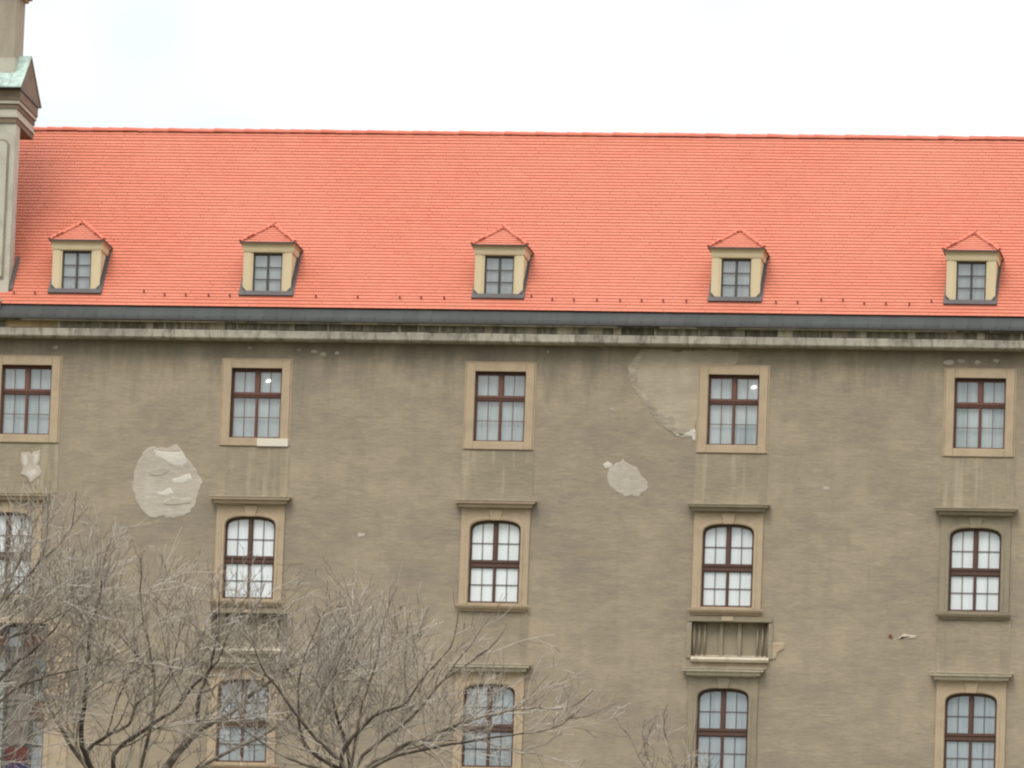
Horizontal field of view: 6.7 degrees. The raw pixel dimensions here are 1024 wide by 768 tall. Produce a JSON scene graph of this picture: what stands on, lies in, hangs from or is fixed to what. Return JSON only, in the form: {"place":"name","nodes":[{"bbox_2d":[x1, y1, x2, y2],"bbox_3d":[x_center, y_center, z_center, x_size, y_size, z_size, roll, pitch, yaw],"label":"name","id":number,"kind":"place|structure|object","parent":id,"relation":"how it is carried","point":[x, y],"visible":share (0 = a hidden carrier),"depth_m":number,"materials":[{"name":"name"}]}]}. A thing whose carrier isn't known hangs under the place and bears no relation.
{"place":"outdoors","nodes":[
{"label":"outdoors","id":0,"kind":"place"},
{"bbox_2d":[0,126,1023,767],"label":"palace building","id":1,"kind":"structure","parent":0,"point":[522,372],"depth_m":224.96,"materials":[{"name":"grey paint"}]},
{"bbox_2d":[0,0,41,303],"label":"stone gable","id":2,"kind":"structure","parent":1,"relation":"on","point":[20,103],"depth_m":228.09,"materials":[{"name":"beige stone"}]},
{"bbox_2d":[0,492,48,602],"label":"window","id":3,"kind":"structure","parent":1,"relation":"in","point":[3,497],"depth_m":226.18,"materials":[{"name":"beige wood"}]},
{"bbox_2d":[0,355,62,442],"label":"window","id":4,"kind":"structure","parent":1,"relation":"in","point":[30,409],"depth_m":226.90,"materials":[{"name":"red wood"}]},
{"bbox_2d":[0,616,72,767],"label":"large window","id":5,"kind":"structure","parent":1,"relation":"in","point":[51,738],"depth_m":225.58,"materials":[{"name":"beige stone"}]},
{"bbox_2d":[202,659,283,767],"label":"window","id":6,"kind":"structure","parent":1,"relation":"in","point":[230,760],"depth_m":224.59,"materials":[{"name":"beige stone"}]},
{"bbox_2d":[209,495,291,607],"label":"window","id":7,"kind":"structure","parent":1,"relation":"in","point":[257,523],"depth_m":225.30,"materials":[{"name":"beige stone"}]},
{"bbox_2d":[219,358,292,446],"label":"window","id":8,"kind":"structure","parent":1,"relation":"in","point":[260,412],"depth_m":226.02,"materials":[{"name":"beige stone"}]},
{"bbox_2d":[448,663,530,767],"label":"window","id":9,"kind":"structure","parent":1,"relation":"in","point":[512,758],"depth_m":223.71,"materials":[{"name":"beige stone"}]},
{"bbox_2d":[454,499,536,611],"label":"window","id":10,"kind":"structure","parent":1,"relation":"in","point":[495,534],"depth_m":224.42,"materials":[{"name":"beige stone"}]},
{"bbox_2d":[462,361,536,449],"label":"window","id":11,"kind":"structure","parent":1,"relation":"in","point":[505,402],"depth_m":225.14,"materials":[{"name":"beige stone"}]},
{"bbox_2d":[682,667,764,767],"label":"window","id":12,"kind":"structure","parent":1,"relation":"in","point":[727,698],"depth_m":222.95,"materials":[{"name":"beige stone"}]},
{"bbox_2d":[687,503,769,615],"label":"window","id":13,"kind":"structure","parent":1,"relation":"in","point":[728,541],"depth_m":223.60,"materials":[{"name":"beige stone"}]},
{"bbox_2d":[696,364,770,453],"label":"window","id":14,"kind":"structure","parent":1,"relation":"in","point":[738,413],"depth_m":224.31,"materials":[{"name":"beige stone"}]},
{"bbox_2d":[930,672,1012,767],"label":"window","id":15,"kind":"structure","parent":1,"relation":"in","point":[970,724],"depth_m":222.08,"materials":[{"name":"beige stone"}]},
{"bbox_2d":[934,507,1017,620],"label":"window","id":16,"kind":"structure","parent":1,"relation":"in","point":[975,542],"depth_m":222.73,"materials":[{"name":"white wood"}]},
{"bbox_2d":[942,368,1016,457],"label":"window","id":17,"kind":"structure","parent":1,"relation":"in","point":[983,417],"depth_m":223.44,"materials":[{"name":"beige stone"}]},
{"bbox_2d":[23,0,1023,141],"label":"sky","id":18,"kind":"structure","parent":0,"point":[792,67],"materials":[{"name":"white"}]},
{"bbox_3d":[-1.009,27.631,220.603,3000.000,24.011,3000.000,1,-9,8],"label":"ground","id":19,"kind":"structure","parent":0,"visible":0},
{"bbox_2d":[0,478,202,767],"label":"bare tree","id":20,"kind":"object","parent":19,"relation":"on","point":[22,584],"visible":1,"depth_m":207.30,"materials":[{"name":"grey plant"}]},
{"bbox_2d":[0,495,440,767],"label":"bare tree","id":21,"kind":"object","parent":19,"relation":"on","point":[85,761],"visible":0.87,"depth_m":209.19,"materials":[{"name":"grey plant"}]},
{"bbox_2d":[161,542,629,767],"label":"bare tree","id":22,"kind":"object","parent":19,"relation":"on","point":[339,758],"visible":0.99,"depth_m":207.83,"materials":[{"name":"grey plant"}]},
{"bbox_2d":[611,702,724,767],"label":"bare tree","id":23,"kind":"object","parent":19,"relation":"on","point":[665,738],"visible":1,"depth_m":208.49,"materials":[{"name":"brown plant"}]}
]}

